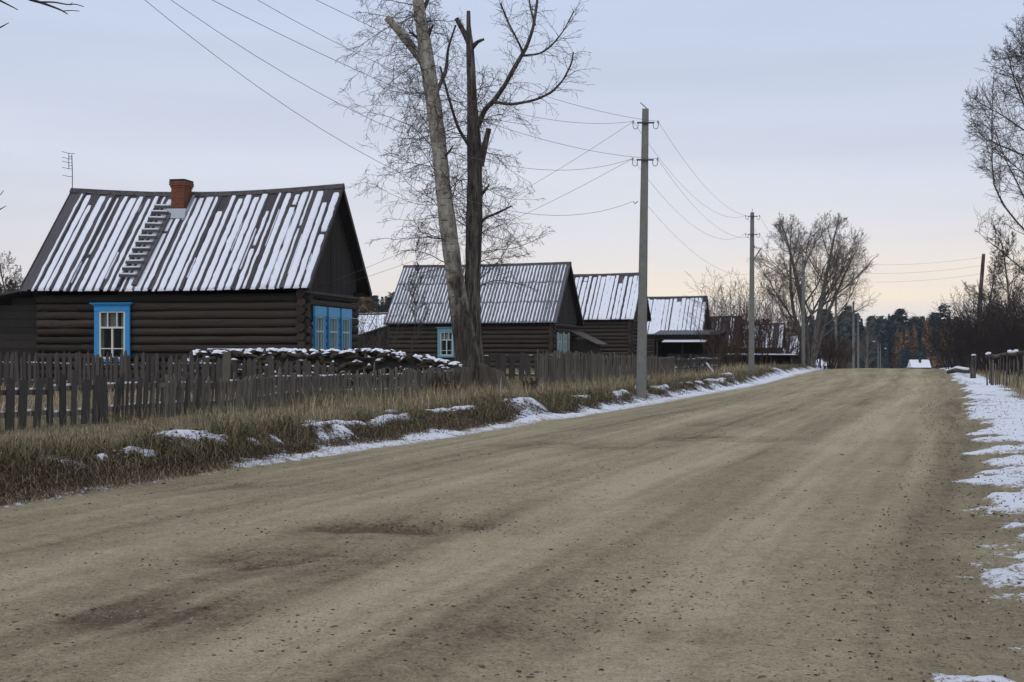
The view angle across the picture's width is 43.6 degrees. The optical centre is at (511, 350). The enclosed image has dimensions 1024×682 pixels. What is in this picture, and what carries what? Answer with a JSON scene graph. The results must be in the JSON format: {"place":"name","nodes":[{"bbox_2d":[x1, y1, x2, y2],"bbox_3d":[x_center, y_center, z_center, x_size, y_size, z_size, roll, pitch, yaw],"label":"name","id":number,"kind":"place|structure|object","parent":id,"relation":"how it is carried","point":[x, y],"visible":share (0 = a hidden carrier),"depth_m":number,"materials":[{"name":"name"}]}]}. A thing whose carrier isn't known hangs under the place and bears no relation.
{"place":"outdoors","nodes":[
{"label":"outdoors","id":0,"kind":"place"},
{"bbox_2d":[0,361,797,450],"bbox_3d":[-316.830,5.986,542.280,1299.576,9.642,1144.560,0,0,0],"label":"ground","id":1,"kind":"structure","parent":0,"point":[79,424],"depth_m":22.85,"materials":[{"name":"plant"}]},
{"bbox_2d":[0,251,25,292],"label":"bare tree","id":2,"kind":"object","parent":1,"relation":"on","point":[16,284],"visible":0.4,"depth_m":74.50,"materials":[{"name":"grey plant"}]},
{"bbox_2d":[0,289,47,385],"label":"lean to shed","id":3,"kind":"object","parent":1,"relation":"on","point":[18,319],"visible":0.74,"depth_m":44.30,"materials":[{"name":"brown wood"}]},
{"bbox_2d":[0,0,83,209],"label":"bare tree","id":4,"kind":"object","parent":1,"relation":"on","point":[42,2],"visible":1,"depth_m":17.99,"materials":[{"name":"grey plant"}]},
{"bbox_2d":[0,350,338,397],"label":"picket fence","id":5,"kind":"object","parent":1,"relation":"on","point":[224,367],"visible":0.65,"depth_m":36.50,"materials":[{"name":"grey wood"}]},
{"bbox_2d":[20,179,371,387],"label":"log house","id":6,"kind":"structure","parent":1,"relation":"on","point":[247,269],"depth_m":43.73,"materials":[{"name":"brown wood"}]},
{"bbox_2d":[89,302,133,361],"bbox_3d":[-13.512,-0.625,43.304,1.560,2.010,0.287,0,0,11],"label":"window","id":7,"kind":"structure","parent":6,"relation":"in","point":[101,311],"depth_m":43.31,"materials":[{"name":"blue paint"}]},
{"bbox_2d":[117,204,171,285],"bbox_3d":[-12.639,-3.714,44.296,0.740,3.062,2.855,0,0,13],"label":"roof ladder","id":8,"kind":"object","parent":6,"relation":"on","point":[153,244],"visible":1,"depth_m":44.19,"materials":[{"name":"grey wood"}]},
{"bbox_2d":[311,306,326,355],"bbox_3d":[-6.536,-0.540,43.163,0.207,1.920,1.124,0,0,11],"label":"window","id":9,"kind":"structure","parent":6,"relation":"in","point":[319,312],"depth_m":43.09,"materials":[{"name":"blue paint"}]},
{"bbox_2d":[326,307,339,355],"bbox_3d":[-6.274,-0.540,44.520,0.208,1.920,1.124,0,0,11],"label":"window","id":10,"kind":"structure","parent":6,"relation":"in","point":[333,314],"depth_m":44.51,"materials":[{"name":"blue paint"}]},
{"bbox_2d":[339,309,351,350],"bbox_3d":[-6.010,-0.540,45.854,0.209,1.920,1.124,0,0,11],"label":"window","id":11,"kind":"structure","parent":6,"relation":"in","point":[345,325],"depth_m":45.88,"materials":[{"name":"blue paint"}]},
{"bbox_2d":[0,362,471,431],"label":"picket fence","id":12,"kind":"object","parent":1,"relation":"on","point":[100,386],"visible":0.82,"depth_m":24.80,"materials":[{"name":"grey wood"}]},
{"bbox_2d":[178,348,462,388],"bbox_3d":[-6.116,0.619,39.623,9.416,1.442,1.317,0,0,-5],"label":"firewood heap","id":13,"kind":"object","parent":1,"relation":"on","point":[352,361],"visible":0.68,"depth_m":39.45,"materials":[{"name":"brown wood"}]},
{"bbox_2d":[0,363,723,422],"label":"yard grass","id":14,"kind":"structure","parent":1,"relation":"on","point":[55,399],"depth_m":30.75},
{"bbox_2d":[358,297,375,312],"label":"birch tree","id":15,"kind":"object","parent":1,"relation":"on","point":[371,307],"visible":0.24,"depth_m":377.93,"materials":[{"name":"brown plant"}]},
{"bbox_2d":[356,313,386,333],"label":"snowy shed","id":16,"kind":"structure","parent":1,"relation":"on","point":[371,318],"depth_m":97.09,"materials":[{"name":"snow"}]},
{"bbox_2d":[361,295,381,312],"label":"pine tree","id":17,"kind":"object","parent":1,"relation":"on","point":[374,297],"visible":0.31,"depth_m":378.94,"materials":[{"name":"green plant"}]},
{"bbox_2d":[358,325,392,354],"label":"lean to shed","id":18,"kind":"object","parent":1,"relation":"on","point":[384,340],"visible":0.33,"depth_m":79.10,"materials":[{"name":"brown wood"}]},
{"bbox_2d":[353,299,409,351],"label":"shrub","id":19,"kind":"object","parent":1,"relation":"on","point":[359,341],"visible":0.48,"depth_m":69.39,"materials":[{"name":"plant"}]},
{"bbox_2d":[383,292,393,311],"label":"pine tree","id":20,"kind":"object","parent":1,"relation":"on","point":[389,299],"visible":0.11,"depth_m":378.90,"materials":[{"name":"green plant"}]},
{"bbox_2d":[329,0,501,389],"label":"poplar tree","id":21,"kind":"object","parent":1,"relation":"on","point":[466,352],"visible":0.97,"depth_m":40.68,"materials":[{"name":"grey plant"}]},
{"bbox_2d":[402,238,430,354],"bbox_3d":[-4.233,-1.822,57.604,1.135,6.645,1.916,0,0,17],"label":"sapling","id":22,"kind":"object","parent":1,"relation":"on","point":[416,310],"visible":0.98,"depth_m":57.34,"materials":[{"name":"plant"}]},
{"bbox_2d":[426,371,462,393],"bbox_3d":[-1.946,1.053,36.832,1.130,0.959,0.874,0,0,0],"label":"shrub","id":23,"kind":"object","parent":1,"relation":"on","point":[440,379],"visible":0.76,"depth_m":36.60,"materials":[{"name":"plant"}]},
{"bbox_2d":[384,262,583,370],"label":"log house","id":24,"kind":"structure","parent":1,"relation":"on","point":[547,316],"depth_m":77.59,"materials":[{"name":"brown wood"}]},
{"bbox_2d":[436,327,453,356],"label":"window","id":25,"kind":"structure","parent":24,"relation":"in","point":[443,333],"depth_m":77.26,"materials":[{"name":"blue paint"}]},
{"bbox_2d":[392,0,595,363],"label":"poplar tree","id":26,"kind":"object","parent":1,"relation":"on","point":[474,225],"visible":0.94,"depth_m":40.90,"materials":[{"name":"brown plant"}]},
{"bbox_2d":[479,363,508,389],"bbox_3d":[-0.554,0.842,40.586,0.950,0.936,0.379,0,0,0],"label":"collapsed fence","id":27,"kind":"object","parent":1,"relation":"on","point":[486,370],"visible":0.66,"depth_m":40.48,"materials":[{"name":"grey wood"}]},
{"bbox_2d":[483,352,551,381],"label":"fence","id":28,"kind":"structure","parent":1,"relation":"on","point":[525,364],"depth_m":50.23,"materials":[{"name":"grey wood"}]},
{"bbox_2d":[521,374,539,390],"bbox_3d":[0.567,1.123,40.436,0.598,0.759,0.560,0,0,8],"label":"shrub","id":29,"kind":"object","parent":1,"relation":"on","point":[532,383],"visible":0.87,"depth_m":40.32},
{"bbox_2d":[570,331,606,363],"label":"porch","id":30,"kind":"object","parent":1,"relation":"on","point":[587,346],"visible":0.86,"depth_m":78.47,"materials":[{"name":"brown wood"}]},
{"bbox_2d":[535,349,674,384],"bbox_3d":[4.571,0.753,54.988,0.387,1.662,21.379,0,0,20],"label":"board fence","id":31,"kind":"object","parent":1,"relation":"on","point":[590,365],"visible":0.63,"depth_m":50.67,"materials":[{"name":"grey wood"}]},
{"bbox_2d":[574,272,650,366],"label":"log house","id":32,"kind":"structure","parent":1,"relation":"on","point":[608,302],"depth_m":98.42,"materials":[{"name":"brown wood"}]},
{"bbox_2d":[647,295,710,356],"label":"log house","id":33,"kind":"structure","parent":1,"relation":"on","point":[668,312],"depth_m":127.34,"materials":[{"name":"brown wood"}]},
{"bbox_2d":[653,330,726,364],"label":"open shed","id":34,"kind":"structure","parent":1,"relation":"on","point":[683,344],"depth_m":106.34,"materials":[{"name":"wood"}]},
{"bbox_2d":[675,354,720,373],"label":"board fence","id":35,"kind":"object","parent":1,"relation":"on","point":[690,367],"visible":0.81,"depth_m":70.04,"materials":[{"name":"grey wood"}]},
{"bbox_2d":[700,330,748,366],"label":"shrub","id":36,"kind":"object","parent":1,"relation":"on","point":[724,346],"visible":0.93,"depth_m":91.72,"materials":[{"name":"plant"}]},
{"bbox_2d":[710,316,743,351],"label":"plank shed","id":37,"kind":"structure","parent":1,"relation":"on","point":[727,329],"depth_m":143.74,"materials":[{"name":"brown wood"}]},
{"bbox_2d":[684,267,781,364],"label":"shrub","id":38,"kind":"object","parent":1,"relation":"on","point":[733,331],"visible":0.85,"depth_m":101.13,"materials":[{"name":"plant"}]},
{"bbox_2d":[724,353,796,365],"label":"fence","id":39,"kind":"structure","parent":1,"relation":"on","point":[784,359],"depth_m":107.33,"materials":[{"name":"grey wood"}]},
{"bbox_2d":[715,273,806,364],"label":"shrub","id":40,"kind":"object","parent":1,"relation":"on","point":[762,348],"visible":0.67,"depth_m":103.73,"materials":[{"name":"plant"}]},
{"bbox_2d":[742,323,785,353],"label":"plank shed","id":41,"kind":"structure","parent":1,"relation":"on","point":[783,341],"depth_m":152.88,"materials":[{"name":"brown wood"}]},
{"bbox_2d":[742,288,817,363],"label":"shrub","id":42,"kind":"object","parent":1,"relation":"on","point":[789,339],"visible":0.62,"depth_m":108.03,"materials":[{"name":"plant"}]},
{"bbox_2d":[770,334,809,363],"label":"shrub","id":43,"kind":"object","parent":1,"relation":"on","point":[799,355],"visible":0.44,"depth_m":111.50,"materials":[{"name":"plant"}]},
{"bbox_2d":[783,334,799,363],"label":"plank shed","id":44,"kind":"structure","parent":1,"relation":"on","point":[794,347],"depth_m":168.62,"materials":[{"name":"grey wood"}]},
{"bbox_2d":[837,312,850,350],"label":"pine tree","id":45,"kind":"object","parent":1,"relation":"on","point":[841,324],"visible":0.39,"depth_m":516.62,"materials":[{"name":"green plant"}]},
{"bbox_2d":[840,306,855,357],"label":"pine tree","id":46,"kind":"object","parent":1,"relation":"on","point":[847,308],"visible":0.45,"depth_m":515.08,"materials":[{"name":"green plant"}]},
{"bbox_2d":[854,313,864,343],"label":"pine tree","id":47,"kind":"object","parent":1,"relation":"on","point":[860,325],"visible":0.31,"depth_m":519.45,"materials":[{"name":"green plant"}]},
{"bbox_2d":[862,322,876,367],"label":"spruce tree","id":48,"kind":"object","parent":1,"relation":"on","point":[870,344],"visible":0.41,"depth_m":515.22,"materials":[{"name":"green plant"}]},
{"bbox_2d":[869,325,879,367],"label":"spruce tree","id":49,"kind":"object","parent":1,"relation":"on","point":[875,353],"visible":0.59,"depth_m":514.60,"materials":[{"name":"green plant"}]},
{"bbox_2d":[755,303,1017,362],"bbox_3d":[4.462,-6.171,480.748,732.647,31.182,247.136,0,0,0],"label":"wood","id":50,"kind":"object","parent":1,"relation":"on","point":[940,316],"depth_m":552.50,"materials":[{"name":"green plant"}]},
{"bbox_2d":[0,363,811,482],"bbox_3d":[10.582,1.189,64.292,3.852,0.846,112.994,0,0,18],"label":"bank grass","id":51,"kind":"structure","parent":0,"point":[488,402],"depth_m":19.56,"materials":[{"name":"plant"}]},
{"bbox_2d":[0,365,826,508],"bbox_3d":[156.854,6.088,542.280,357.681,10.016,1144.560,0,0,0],"label":"verge","id":52,"kind":"structure","parent":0,"point":[530,402],"depth_m":20.93,"materials":[{"name":"snow"}]},
{"bbox_2d":[0,410,481,507],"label":"dead grass mat","id":53,"kind":"object","parent":52,"relation":"on","point":[49,493],"visible":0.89,"depth_m":16.08,"materials":[{"name":"plant"}]},
{"bbox_2d":[0,377,746,500],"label":"fallen leaves","id":54,"kind":"object","parent":52,"relation":"on","point":[120,449],"visible":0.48,"depth_m":20.34,"materials":[{"name":"brown plant"}]},
{"bbox_2d":[632,102,658,398],"bbox_3d":[4.134,-2.938,39.791,0.851,9.590,0.328,0,0,0],"label":"utility pole","id":55,"kind":"object","parent":52,"relation":"on","point":[641,379],"visible":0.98,"depth_m":39.68,"materials":[{"name":"concrete"}]},
{"bbox_2d":[145,0,632,215],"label":"overhead wire","id":56,"kind":"object","parent":55,"relation":"attached to","point":[352,147],"visible":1,"depth_m":24.92,"materials":[{"name":"metal"}]},
{"bbox_2d":[171,0,629,169],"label":"overhead wire","id":57,"kind":"object","parent":55,"relation":"attached to","point":[361,114],"visible":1,"depth_m":25.18,"materials":[{"name":"metal"}]},
{"bbox_2d":[213,0,656,158],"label":"overhead wire","id":58,"kind":"object","parent":55,"relation":"attached to","point":[411,93],"visible":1,"depth_m":25.35,"materials":[{"name":"metal"}]},
{"bbox_2d":[258,0,632,123],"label":"overhead wire","id":59,"kind":"object","parent":55,"relation":"attached to","point":[432,86],"visible":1,"depth_m":27.98,"materials":[{"name":"metal"}]},
{"bbox_2d":[320,122,631,285],"bbox_3d":[-1.370,-4.641,41.337,10.789,4.952,0.010,0,0,18],"label":"overhead wire","id":60,"kind":"object","parent":55,"relation":"attached to","point":[486,210],"visible":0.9,"depth_m":40.91,"materials":[{"name":"metal"}]},
{"bbox_2d":[330,161,627,287],"bbox_3d":[-1.272,-4.066,41.876,10.957,3.803,0.010,0,0,24],"label":"overhead wire","id":61,"kind":"object","parent":55,"relation":"attached to","point":[486,231],"visible":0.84,"depth_m":41.37,"materials":[{"name":"metal"}]},
{"bbox_2d":[317,0,657,121],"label":"overhead wire","id":62,"kind":"object","parent":55,"relation":"attached to","point":[471,69],"visible":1,"depth_m":27.69,"materials":[{"name":"metal"}]},
{"bbox_2d":[745,212,760,371],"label":"utility pole","id":63,"kind":"object","parent":52,"relation":"on","point":[751,324],"visible":0.98,"depth_m":71.08,"materials":[{"name":"concrete"}]},
{"bbox_2d":[800,259,808,366],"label":"utility pole","id":64,"kind":"object","parent":52,"relation":"on","point":[803,261],"visible":0.97,"depth_m":106.88,"materials":[{"name":"concrete"}]},
{"bbox_2d":[747,210,880,367],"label":"poplar tree","id":65,"kind":"object","parent":52,"relation":"on","point":[831,256],"visible":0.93,"depth_m":112.19,"materials":[{"name":"grey plant"}]},
{"bbox_2d":[789,326,859,368],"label":"shrub","id":66,"kind":"object","parent":52,"relation":"on","point":[832,348],"visible":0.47,"depth_m":117.72,"materials":[{"name":"plant"}]},
{"bbox_2d":[819,335,858,368],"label":"shrub","id":67,"kind":"object","parent":52,"relation":"on","point":[845,357],"visible":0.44,"depth_m":125.98,"materials":[{"name":"plant"}]},
{"bbox_2d":[832,289,851,368],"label":"utility pole","id":68,"kind":"object","parent":52,"relation":"on","point":[835,332],"visible":0.26,"depth_m":136.88,"materials":[{"name":"concrete"}]},
{"bbox_2d":[857,314,859,367],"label":"utility pole","id":69,"kind":"object","parent":52,"relation":"on","point":[858,341],"visible":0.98,"depth_m":193.90,"materials":[{"name":"wood"}]},
{"bbox_2d":[882,330,891,367],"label":"spruce tree","id":70,"kind":"object","parent":52,"relation":"on","point":[887,342],"visible":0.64,"depth_m":520.95,"materials":[{"name":"green plant"}]},
{"bbox_2d":[884,343,890,367],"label":"spruce tree","id":71,"kind":"object","parent":52,"relation":"on","point":[887,364],"visible":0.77,"depth_m":487.74,"materials":[{"name":"green plant"}]},
{"bbox_2d":[0,368,1006,681],"bbox_3d":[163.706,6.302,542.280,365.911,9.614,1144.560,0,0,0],"label":"road","id":72,"kind":"structure","parent":0,"point":[452,564],"depth_m":9.79,"materials":[{"name":"gravel"}]},
{"bbox_2d":[850,301,854,367],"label":"utility pole","id":73,"kind":"object","parent":72,"relation":"on","point":[853,344],"visible":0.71,"depth_m":158.89,"materials":[{"name":"wood"}]},
{"bbox_2d":[685,394,1023,679],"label":"loose gravel","id":74,"kind":"structure","parent":72,"relation":"on","point":[889,678],"depth_m":9.79,"materials":[{"name":"gravel"}]},
{"bbox_2d":[855,314,880,367],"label":"bare tree","id":75,"kind":"object","parent":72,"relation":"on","point":[861,346],"visible":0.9,"depth_m":215.27,"materials":[{"name":"grey plant"}]},
{"bbox_2d":[884,318,895,364],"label":"pine tree","id":76,"kind":"object","parent":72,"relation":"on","point":[891,328],"visible":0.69,"depth_m":526.18,"materials":[{"name":"green plant"}]},
{"bbox_2d":[890,329,899,368],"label":"larch tree","id":77,"kind":"object","parent":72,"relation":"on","point":[896,345],"visible":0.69,"depth_m":505.63,"materials":[{"name":"brown plant"}]},
{"bbox_2d":[894,331,904,368],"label":"larch tree","id":78,"kind":"object","parent":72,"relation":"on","point":[901,338],"visible":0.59,"depth_m":500.64,"materials":[{"name":"brown plant"}]},
{"bbox_2d":[903,346,912,367],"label":"pine tree","id":79,"kind":"object","parent":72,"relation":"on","point":[906,352],"visible":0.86,"depth_m":488.68,"materials":[{"name":"green plant"}]},
{"bbox_2d":[904,327,913,359],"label":"larch tree","id":80,"kind":"object","parent":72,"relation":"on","point":[907,342],"visible":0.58,"depth_m":499.56,"materials":[{"name":"brown plant"}]},
{"bbox_2d":[0,0,1023,326],"label":"sky","id":81,"kind":"structure","parent":0,"point":[803,109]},
{"bbox_2d":[872,318,885,357],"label":"pine tree","id":82,"kind":"object","parent":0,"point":[880,326],"visible":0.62,"depth_m":521.35,"materials":[{"name":"green plant"}]},
{"bbox_2d":[893,308,909,341],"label":"pine tree","id":83,"kind":"object","parent":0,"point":[899,316],"visible":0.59,"depth_m":523.96,"materials":[{"name":"green plant"}]},
{"bbox_2d":[946,366,969,373],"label":"fallen log","id":84,"kind":"object","parent":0,"point":[957,369],"visible":0.92,"depth_m":84.88,"materials":[{"name":"grey wood"}]},
{"bbox_2d":[939,367,1023,681],"bbox_3d":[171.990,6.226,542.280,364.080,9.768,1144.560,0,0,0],"label":"verge","id":85,"kind":"structure","parent":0,"point":[999,663],"depth_m":11.61,"materials":[{"name":"snow"}]},
{"bbox_2d":[804,398,1023,681],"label":"earth litter","id":86,"kind":"object","parent":85,"relation":"on","point":[912,634],"visible":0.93,"depth_m":10.63,"materials":[{"name":"brown soil"}]},
{"bbox_2d":[910,324,918,359],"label":"larch tree","id":87,"kind":"object","parent":85,"relation":"on","point":[913,348],"visible":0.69,"depth_m":501.24,"materials":[{"name":"brown plant"}]},
{"bbox_2d":[907,359,930,368],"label":"house","id":88,"kind":"structure","parent":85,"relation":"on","point":[920,364],"depth_m":431.28,"materials":[{"name":"white wood"}]},
{"bbox_2d":[916,344,926,359],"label":"pine tree","id":89,"kind":"object","parent":85,"relation":"on","point":[920,347],"visible":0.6,"depth_m":482.33,"materials":[{"name":"green plant"}]},
{"bbox_2d":[922,321,929,359],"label":"larch tree","id":90,"kind":"object","parent":85,"relation":"on","point":[924,341],"visible":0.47,"depth_m":506.53,"materials":[{"name":"brown plant"}]},
{"bbox_2d":[926,326,934,358],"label":"larch tree","id":91,"kind":"object","parent":85,"relation":"on","point":[930,327],"visible":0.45,"depth_m":506.32,"materials":[{"name":"brown plant"}]},
{"bbox_2d":[908,317,972,367],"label":"thicket","id":92,"kind":"object","parent":85,"relation":"on","point":[936,352],"visible":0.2,"depth_m":126.19,"materials":[{"name":"plant"}]},
{"bbox_2d":[913,304,988,368],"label":"thicket","id":93,"kind":"object","parent":85,"relation":"on","point":[941,342],"visible":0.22,"depth_m":108.18,"materials":[{"name":"plant"}]},
{"bbox_2d":[970,354,975,377],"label":"fence post","id":94,"kind":"object","parent":85,"relation":"on","point":[973,367],"visible":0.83,"depth_m":69.88,"materials":[{"name":"grey wood"}]},
{"bbox_2d":[929,282,1022,370],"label":"thicket","id":95,"kind":"object","parent":85,"relation":"on","point":[949,325],"visible":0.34,"depth_m":91.55,"materials":[{"name":"plant"}]},
{"bbox_2d":[974,253,984,370],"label":"wooden pole","id":96,"kind":"object","parent":85,"relation":"on","point":[982,271],"visible":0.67,"depth_m":93.89,"materials":[{"name":"brown wood"}]},
{"bbox_2d":[948,288,1023,373],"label":"thicket","id":97,"kind":"object","parent":85,"relation":"on","point":[980,343],"visible":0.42,"depth_m":84.34,"materials":[{"name":"plant"}]},
{"bbox_2d":[967,248,1008,369],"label":"bare tree","id":98,"kind":"object","parent":85,"relation":"on","point":[990,270],"visible":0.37,"depth_m":96.43,"materials":[{"name":"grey plant"}]},
{"bbox_2d":[961,4,1023,278],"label":"aspen tree","id":99,"kind":"object","parent":85,"relation":"on","point":[993,147],"visible":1,"depth_m":41.47,"materials":[{"name":"grey plant"}]},
{"bbox_2d":[961,223,1023,366],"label":"bare tree","id":100,"kind":"object","parent":85,"relation":"on","point":[999,278],"visible":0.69,"depth_m":84.53,"materials":[{"name":"brown plant"}]},
{"bbox_2d":[970,280,1023,374],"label":"thicket","id":101,"kind":"object","parent":85,"relation":"on","point":[996,334],"visible":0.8,"depth_m":77.62,"materials":[{"name":"plant"}]},
{"bbox_2d":[985,349,1023,386],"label":"ruined fence","id":102,"kind":"object","parent":85,"relation":"on","point":[990,356],"visible":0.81,"depth_m":54.76,"materials":[{"name":"grey wood"}]},
{"bbox_2d":[996,296,1023,375],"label":"thicket","id":103,"kind":"object","parent":85,"relation":"on","point":[1021,339],"visible":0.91,"depth_m":72.83,"materials":[{"name":"plant"}]},
{"bbox_2d":[1005,247,1023,325],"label":"bare tree","id":104,"kind":"object","parent":85,"relation":"on","point":[1021,312],"visible":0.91,"depth_m":66.24,"materials":[{"name":"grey plant"}]},
{"bbox_2d":[964,364,1023,402],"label":"roadside grass","id":105,"kind":"structure","parent":0,"point":[1011,379],"depth_m":60.10,"materials":[{"name":"plant"}]},
{"bbox_3d":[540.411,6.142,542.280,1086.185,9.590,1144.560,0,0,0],"label":"ground","id":106,"kind":"structure","parent":0,"visible":0},
{"bbox_2d":[928,312,942,342],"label":"pine tree","id":107,"kind":"object","parent":106,"relation":"on","point":[931,319],"visible":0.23,"depth_m":528.01,"materials":[{"name":"green plant"}]},
{"bbox_2d":[931,354,940,368],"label":"birch tree","id":108,"kind":"object","parent":106,"relation":"on","point":[935,364],"visible":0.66,"depth_m":467.26,"materials":[{"name":"brown plant"}]},
{"bbox_2d":[956,272,1023,367],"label":"thicket","id":109,"kind":"object","parent":106,"relation":"on","point":[992,306],"visible":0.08,"depth_m":95.75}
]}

